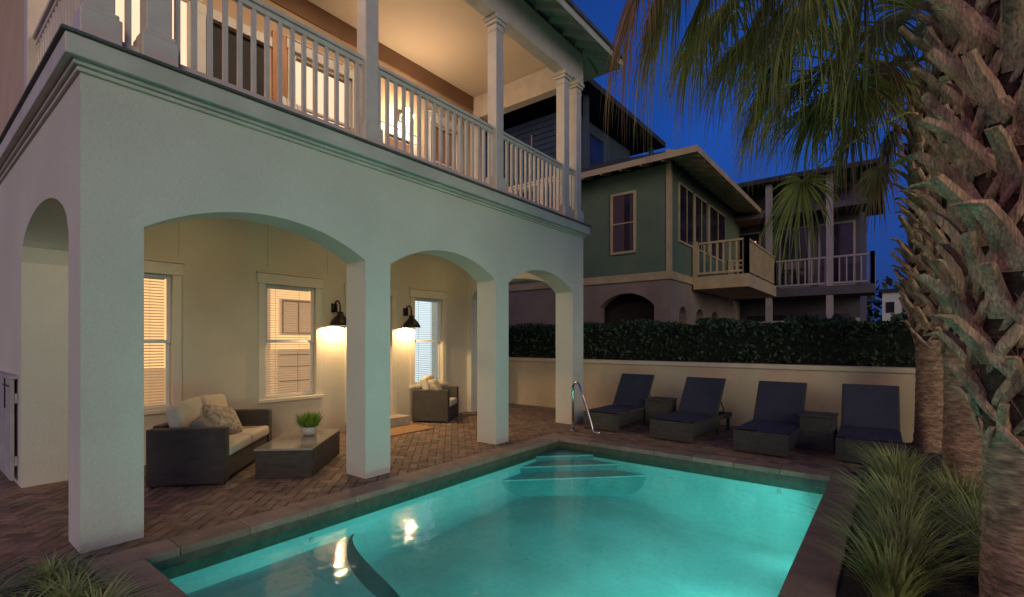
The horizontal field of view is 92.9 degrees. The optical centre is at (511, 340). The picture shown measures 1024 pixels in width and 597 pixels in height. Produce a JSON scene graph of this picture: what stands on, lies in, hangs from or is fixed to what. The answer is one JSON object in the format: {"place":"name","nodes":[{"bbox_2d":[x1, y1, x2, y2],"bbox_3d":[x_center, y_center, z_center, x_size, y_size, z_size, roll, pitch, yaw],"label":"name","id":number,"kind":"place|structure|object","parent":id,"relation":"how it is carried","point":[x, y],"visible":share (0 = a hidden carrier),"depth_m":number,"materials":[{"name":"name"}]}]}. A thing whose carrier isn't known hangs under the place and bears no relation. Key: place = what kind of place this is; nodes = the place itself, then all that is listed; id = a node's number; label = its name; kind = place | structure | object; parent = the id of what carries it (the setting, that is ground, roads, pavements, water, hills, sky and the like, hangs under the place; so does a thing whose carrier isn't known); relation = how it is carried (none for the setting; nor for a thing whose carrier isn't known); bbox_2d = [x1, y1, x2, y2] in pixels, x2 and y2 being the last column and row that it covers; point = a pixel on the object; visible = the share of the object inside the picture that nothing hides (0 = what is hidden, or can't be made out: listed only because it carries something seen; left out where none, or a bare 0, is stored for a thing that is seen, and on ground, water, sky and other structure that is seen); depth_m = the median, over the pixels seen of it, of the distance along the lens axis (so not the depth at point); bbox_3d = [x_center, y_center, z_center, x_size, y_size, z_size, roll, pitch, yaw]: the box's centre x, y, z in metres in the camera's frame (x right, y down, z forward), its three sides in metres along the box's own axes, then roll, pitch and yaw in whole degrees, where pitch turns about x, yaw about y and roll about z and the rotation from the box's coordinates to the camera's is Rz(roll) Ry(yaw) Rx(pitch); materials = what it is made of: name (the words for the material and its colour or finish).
{"place":"outdoors","nodes":[
{"label":"outdoors","id":0,"kind":"place"},
{"bbox_2d":[282,96,306,112],"bbox_3d":[-2.669,-2.710,6.616,0.760,1.154,0.590,0,0,18],"label":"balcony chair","id":1,"kind":"object","parent":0,"point":[285,101],"visible":0.07,"depth_m":6.59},
{"bbox_2d":[0,403,874,596],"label":"brick patio","id":2,"kind":"structure","parent":0,"point":[34,523],"depth_m":4.97,"materials":[{"name":"brown brick"}]},
{"bbox_2d":[1,573,95,596],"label":"planting bed","id":3,"kind":"object","parent":2,"relation":"on","point":[31,593],"visible":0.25,"depth_m":2.86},
{"bbox_2d":[0,562,73,596],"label":"ornamental grass","id":4,"kind":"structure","parent":3,"relation":"on","point":[2,590],"depth_m":2.74,"materials":[{"name":"green plant"}]},
{"bbox_2d":[0,543,115,588],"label":"ornamental grass","id":5,"kind":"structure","parent":3,"relation":"on","point":[53,577],"depth_m":2.95,"materials":[{"name":"green plant"}]},
{"bbox_2d":[0,572,117,596],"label":"ornamental grass","id":6,"kind":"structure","parent":3,"relation":"on","point":[57,591],"depth_m":2.59,"materials":[{"name":"green plant"}]},
{"bbox_2d":[11,548,157,596],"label":"ornamental grass","id":7,"kind":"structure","parent":3,"relation":"on","point":[77,590],"depth_m":2.77,"materials":[{"name":"green plant"}]},
{"bbox_2d":[43,566,189,596],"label":"ornamental grass","id":8,"kind":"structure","parent":3,"relation":"on","point":[111,592],"depth_m":2.64,"materials":[{"name":"green plant"}]},
{"bbox_2d":[146,394,271,488],"bbox_3d":[-3.438,1.071,5.688,0.750,0.858,1.480,0,0,-9],"label":"outdoor sofa","id":9,"kind":"object","parent":2,"relation":"on","point":[207,439],"visible":0.95,"depth_m":5.01,"materials":[{"name":"wicker"}]},
{"bbox_2d":[68,218,466,477],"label":"porch back wall","id":10,"kind":"structure","parent":2,"relation":"on","point":[224,260],"depth_m":6.88,"materials":[{"name":"paint"}]},
{"bbox_2d":[144,258,184,414],"bbox_3d":[-4.507,-0.052,5.789,0.150,1.885,1.040,0,0,38],"label":"porch window frame","id":11,"kind":"object","parent":10,"relation":"attached to","point":[175,269],"visible":0.35,"depth_m":6.09,"materials":[{"name":"white wood"}]},
{"bbox_2d":[144,277,164,404],"bbox_3d":[-4.583,-0.007,5.849,0.035,1.615,0.684,0,0,38],"label":"porch window blind","id":12,"kind":"object","parent":11,"relation":"in","point":[154,345],"visible":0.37,"depth_m":6.03,"materials":[{"name":"white plastic"}]},
{"bbox_2d":[267,225,267,266],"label":"panel seams","id":13,"kind":"object","parent":10,"relation":"attached to","point":[267,245],"visible":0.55,"depth_m":7.02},
{"bbox_2d":[256,270,323,403],"bbox_3d":[-3.322,-0.052,7.307,0.150,1.885,1.030,0,0,38],"label":"porch window frame","id":14,"kind":"object","parent":10,"relation":"attached to","point":[264,278],"visible":1,"depth_m":7.25,"materials":[{"name":"white wood"}]},
{"bbox_2d":[266,287,308,393],"bbox_3d":[-3.399,-0.007,7.367,0.035,1.615,0.674,0,0,38],"label":"porch window blind","id":15,"kind":"object","parent":14,"relation":"in","point":[275,349],"visible":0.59,"depth_m":7.34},
{"bbox_2d":[329,300,345,325],"bbox_3d":[-2.740,-0.447,7.746,0.343,0.413,0.330,0,0,38],"label":"wall sconce","id":16,"kind":"object","parent":10,"relation":"attached to","point":[339,319],"depth_m":7.70,"materials":[{"name":"black metal"}]},
{"bbox_2d":[344,283,397,421],"bbox_3d":[-2.450,0.280,8.433,0.109,2.440,1.080,0,0,38],"label":"entry door","id":17,"kind":"structure","parent":10,"relation":"attached to","point":[393,293],"depth_m":8.76,"materials":[{"name":"white wood"}]},
{"bbox_2d":[402,305,420,327],"bbox_3d":[-1.841,-0.447,8.897,0.343,0.413,0.330,0,0,38],"label":"wall sconce","id":18,"kind":"object","parent":10,"relation":"attached to","point":[411,322],"depth_m":8.85,"materials":[{"name":"black metal"}]},
{"bbox_2d":[409,287,447,388],"bbox_3d":[-1.633,-0.052,9.470,0.150,1.885,0.980,0,0,38],"label":"porch window frame","id":19,"kind":"object","parent":10,"relation":"attached to","point":[421,294],"visible":0.9,"depth_m":9.51,"materials":[{"name":"white wood"}]},
{"bbox_2d":[415,300,436,381],"bbox_3d":[-1.710,-0.007,9.530,0.035,1.615,0.624,0,0,38],"label":"porch window blind","id":20,"kind":"object","parent":19,"relation":"in","point":[418,347],"visible":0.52,"depth_m":9.52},
{"bbox_2d":[0,72,582,553],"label":"arcade walls","id":21,"kind":"structure","parent":2,"relation":"on","point":[100,176],"depth_m":4.83,"materials":[{"name":"paint"}]},
{"bbox_2d":[0,371,17,480],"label":"side gate","id":22,"kind":"structure","parent":21,"relation":"attached to","point":[8,455],"depth_m":5.13,"materials":[{"name":"paint"}]},
{"bbox_2d":[0,0,473,176],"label":"walls","id":23,"kind":"structure","parent":21,"relation":"on","point":[317,18],"depth_m":7.04,"materials":[{"name":"beige paint"}]},
{"bbox_2d":[184,0,202,67],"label":"window frame","id":24,"kind":"object","parent":23,"relation":"attached to","point":[189,33],"visible":0.09,"depth_m":6.26,"materials":[{"name":"white wood"}]},
{"bbox_2d":[286,35,353,129],"bbox_3d":[-2.985,-3.638,7.722,0.150,1.775,1.260,0,0,38],"label":"window frame","id":25,"kind":"object","parent":23,"relation":"attached to","point":[309,52],"visible":0.23,"depth_m":7.71,"materials":[{"name":"white wood"}]},
{"bbox_2d":[296,58,343,120],"bbox_3d":[-3.062,-3.939,7.782,0.035,0.811,0.904,0,0,38],"label":"window blind","id":26,"kind":"object","parent":25,"relation":"attached to","point":[319,70],"depth_m":7.77,"materials":[{"name":"beige fabric"}]},
{"bbox_2d":[381,120,416,155],"bbox_3d":[-2.077,-3.312,8.885,0.150,1.125,0.910,0,0,38],"label":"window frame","id":27,"kind":"object","parent":23,"relation":"attached to","point":[400,134],"visible":0.13,"depth_m":8.87,"materials":[{"name":"white wood"}]},
{"bbox_2d":[399,107,408,122],"bbox_3d":[-1.906,-4.086,8.783,0.304,0.291,0.230,0,0,38],"label":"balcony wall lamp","id":28,"kind":"object","parent":23,"relation":"attached to","point":[407,115],"visible":0.39,"depth_m":8.73,"materials":[{"name":"white metal"}]},
{"bbox_2d":[429,110,463,173],"bbox_3d":[-1.354,-3.612,9.811,0.150,1.725,1.060,0,0,38],"label":"window frame","id":29,"kind":"object","parent":23,"relation":"attached to","point":[437,121],"visible":0.4,"depth_m":9.86,"materials":[{"name":"white wood"}]},
{"bbox_2d":[431,125,451,165],"bbox_3d":[-1.431,-3.566,9.871,0.035,1.459,0.704,0,0,38],"label":"window blind","id":30,"kind":"object","parent":29,"relation":"attached to","point":[437,128],"depth_m":9.89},
{"bbox_2d":[115,0,407,151],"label":"lit room","id":31,"kind":"object","parent":21,"relation":"on","point":[119,8],"depth_m":8.72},
{"bbox_2d":[144,278,431,405],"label":"lit rooms","id":32,"kind":"object","parent":21,"relation":"attached to","point":[423,316],"visible":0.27,"depth_m":8.56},
{"bbox_2d":[0,23,591,238],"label":"balcony cornice","id":33,"kind":"structure","parent":21,"relation":"attached to","point":[70,54],"depth_m":4.27,"materials":[{"name":"white paint"}]},
{"bbox_2d":[24,0,584,222],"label":"balcony posts","id":34,"kind":"object","parent":21,"relation":"on","point":[100,19],"visible":0.59,"depth_m":5.38,"materials":[{"name":"white wood"}]},
{"bbox_2d":[33,0,574,218],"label":"balcony railing","id":35,"kind":"object","parent":34,"relation":"attached to","point":[55,14],"visible":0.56,"depth_m":5.15,"materials":[{"name":"white wood"}]},
{"bbox_2d":[181,0,582,119],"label":"porch ceiling","id":36,"kind":"structure","parent":34,"relation":"on","point":[446,40],"depth_m":8.40,"materials":[{"name":"paint"}]},
{"bbox_2d":[524,0,622,81],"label":"hip roof","id":37,"kind":"structure","parent":36,"relation":"on","point":[570,22],"depth_m":8.34,"materials":[{"name":"paint"}]},
{"bbox_2d":[254,429,340,478],"bbox_3d":[-2.542,1.337,5.877,0.620,0.325,1.170,0,0,-5],"label":"coffee table","id":38,"kind":"object","parent":2,"relation":"on","point":[294,454],"visible":0.98,"depth_m":5.33,"materials":[{"name":"wicker"}]},
{"bbox_2d":[293,410,323,435],"bbox_3d":[-2.524,1.023,6.057,0.362,0.299,0.374,0,0,38],"label":"potted plant","id":39,"kind":"object","parent":38,"relation":"on","point":[308,422],"visible":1,"depth_m":5.99,"materials":[{"name":"green plant"}]},
{"bbox_2d":[345,414,409,431],"bbox_3d":[-2.281,1.415,8.327,0.285,0.169,1.120,0,0,38],"label":"door step","id":40,"kind":"object","parent":2,"relation":"on","point":[397,420],"depth_m":8.53,"materials":[{"name":"stone"}]},
{"bbox_2d":[390,424,434,436],"bbox_3d":[-1.834,1.488,8.092,0.550,0.017,1.000,0,0,38],"label":"door mat","id":41,"kind":"object","parent":2,"relation":"on","point":[402,430],"depth_m":8.11,"materials":[{"name":"beige fabric"}]},
{"bbox_2d":[412,374,458,422],"bbox_3d":[-1.435,1.074,9.253,0.690,0.852,0.780,0,0,8],"label":"outdoor armchair","id":42,"kind":"object","parent":2,"relation":"on","point":[433,399],"visible":1,"depth_m":8.89,"materials":[{"name":"wicker"}]},
{"bbox_2d":[85,433,861,596],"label":"swimming pool","id":43,"kind":"structure","parent":2,"relation":"in","point":[556,515],"depth_m":4.95,"materials":[{"name":"liquid"}]},
{"bbox_2d":[570,381,600,434],"bbox_3d":[1.183,1.082,7.893,0.098,0.836,0.618,0,0,-41],"label":"pool handrail","id":44,"kind":"object","parent":2,"relation":"on","point":[587,412],"visible":1,"depth_m":7.96,"materials":[{"name":"silver metal"}]},
{"bbox_2d":[584,373,654,432],"bbox_3d":[2.007,1.062,8.708,0.660,0.875,1.640,0,0,41],"label":"sun lounger","id":45,"kind":"object","parent":2,"relation":"on","point":[633,391],"visible":0.81,"depth_m":8.69,"materials":[{"name":"fabric"}]},
{"bbox_2d":[644,396,677,426],"bbox_3d":[2.616,1.255,8.551,0.430,0.490,0.430,0,0,41],"label":"side table","id":46,"kind":"object","parent":2,"relation":"on","point":[655,406],"visible":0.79,"depth_m":8.43,"materials":[{"name":"wicker"}]},
{"bbox_2d":[650,377,731,443],"bbox_3d":[2.916,1.062,7.844,0.660,0.875,1.640,0,0,43],"label":"sun lounger","id":47,"kind":"object","parent":2,"relation":"on","point":[701,399],"visible":1,"depth_m":7.83,"materials":[{"name":"fabric"}]},
{"bbox_2d":[733,381,806,458],"bbox_3d":[3.775,1.062,6.999,0.660,0.875,1.640,0,0,40],"label":"sun lounger","id":48,"kind":"object","parent":2,"relation":"on","point":[779,407],"visible":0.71,"depth_m":7.03,"materials":[{"name":"fabric"}]},
{"bbox_2d":[798,411,838,452],"bbox_3d":[4.262,1.255,6.759,0.430,0.490,0.430,0,0,40],"label":"side table","id":49,"kind":"object","parent":2,"relation":"on","point":[818,431],"visible":0.95,"depth_m":6.60,"materials":[{"name":"wicker"}]},
{"bbox_2d":[835,384,903,463],"bbox_3d":[4.763,1.062,6.481,0.660,0.875,1.640,0,0,37],"label":"sun lounger","id":50,"kind":"object","parent":2,"relation":"on","point":[870,412],"visible":0.88,"depth_m":6.62,"materials":[{"name":"fabric"}]},
{"bbox_2d":[509,162,739,327],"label":"walls","id":51,"kind":"structure","parent":0,"point":[649,227],"depth_m":14.49,"materials":[{"name":"green paint"}]},
{"bbox_2d":[485,79,665,195],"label":"house","id":52,"kind":"structure","parent":51,"relation":"on","point":[533,125],"depth_m":17.74,"materials":[{"name":"blue"}]},
{"bbox_2d":[513,145,763,214],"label":"roof","id":53,"kind":"structure","parent":51,"relation":"on","point":[713,179],"depth_m":14.49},
{"bbox_2d":[693,235,775,298],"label":"balcony","id":54,"kind":"structure","parent":51,"relation":"attached to","point":[745,284],"depth_m":14.62,"materials":[{"name":"beige wood"}]},
{"bbox_2d":[572,0,931,320],"label":"sky","id":55,"kind":"structure","parent":0,"point":[605,14],"materials":[{"name":"blue"}]},
{"bbox_2d":[734,158,882,325],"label":"house","id":56,"kind":"structure","parent":0,"point":[834,283],"depth_m":17.96,"materials":[{"name":"paint"}]},
{"bbox_2d":[878,288,905,323],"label":"distant white house","id":57,"kind":"structure","parent":0,"point":[891,303],"depth_m":22.57,"materials":[{"name":"paint"}]},
{"label":"ground","id":58,"kind":"structure","parent":0,"visible":0},
{"bbox_2d":[509,312,915,367],"bbox_3d":[3.429,0.504,10.085,15.224,1.992,1.348,0,0,38],"label":"hedge","id":59,"kind":"object","parent":58,"relation":"on","point":[819,340],"visible":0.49,"depth_m":8.89,"materials":[{"name":"green plant"}]},
{"bbox_2d":[509,357,915,442],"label":"wall","id":60,"kind":"structure","parent":58,"relation":"on","point":[532,381],"depth_m":8.67,"materials":[{"name":"paint"}]},
{"bbox_2d":[867,275,901,321],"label":"distant trees","id":61,"kind":"object","parent":58,"relation":"on","point":[877,303],"visible":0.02,"depth_m":30.00,"materials":[{"name":"green plant"}]},
{"bbox_2d":[846,440,979,596],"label":"planting bed","id":62,"kind":"object","parent":58,"relation":"on","point":[855,588],"visible":0.09,"depth_m":3.10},
{"bbox_2d":[599,0,982,494],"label":"palm tree","id":63,"kind":"object","parent":62,"relation":"on","point":[962,443],"visible":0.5,"depth_m":4.54,"materials":[{"name":"green plant"}]},
{"bbox_2d":[654,0,943,453],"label":"palm tree","id":64,"kind":"object","parent":62,"relation":"on","point":[865,106],"visible":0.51,"depth_m":6.30,"materials":[{"name":"green plant"}]},
{"bbox_2d":[783,484,980,595],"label":"ornamental grass","id":65,"kind":"object","parent":62,"relation":"on","point":[913,535],"depth_m":2.93,"materials":[{"name":"green plant"}]},
{"bbox_2d":[793,480,980,553],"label":"ornamental grass","id":66,"kind":"object","parent":62,"relation":"on","point":[889,519],"depth_m":3.30,"materials":[{"name":"green plant"}]},
{"bbox_2d":[800,460,981,541],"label":"ornamental grass","id":67,"kind":"object","parent":62,"relation":"on","point":[911,495],"depth_m":3.60,"materials":[{"name":"green plant"}]},
{"bbox_2d":[835,439,961,479],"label":"ornamental grass","id":68,"kind":"object","parent":62,"relation":"on","point":[892,454],"depth_m":5.02,"materials":[{"name":"green plant"}]},
{"bbox_2d":[823,460,979,515],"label":"ornamental grass","id":69,"kind":"object","parent":62,"relation":"on","point":[883,484],"depth_m":4.04,"materials":[{"name":"green plant"}]},
{"bbox_2d":[819,512,984,596],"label":"ornamental grass","id":70,"kind":"object","parent":62,"relation":"on","point":[889,579],"depth_m":2.60,"materials":[{"name":"green plant"}]},
{"bbox_2d":[847,440,975,500],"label":"ornamental grass","id":71,"kind":"object","parent":62,"relation":"on","point":[893,464],"depth_m":4.41,"materials":[{"name":"green plant"}]},
{"bbox_2d":[856,470,981,567],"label":"ornamental grass","id":72,"kind":"object","parent":62,"relation":"on","point":[970,517],"depth_m":3.30,"materials":[{"name":"green plant"}]},
{"bbox_2d":[864,451,981,523],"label":"ornamental grass","id":73,"kind":"object","parent":62,"relation":"on","point":[963,486],"depth_m":4.00,"materials":[{"name":"green plant"}]},
{"bbox_2d":[905,497,981,562],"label":"ornamental grass","id":74,"kind":"object","parent":62,"relation":"on","point":[960,530],"depth_m":2.93,"materials":[{"name":"green plant"}]},
{"bbox_2d":[890,0,1023,596],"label":"palm tree","id":75,"kind":"object","parent":62,"relation":"on","point":[983,193],"visible":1,"depth_m":2.26,"materials":[{"name":"brown plant"}]}
]}

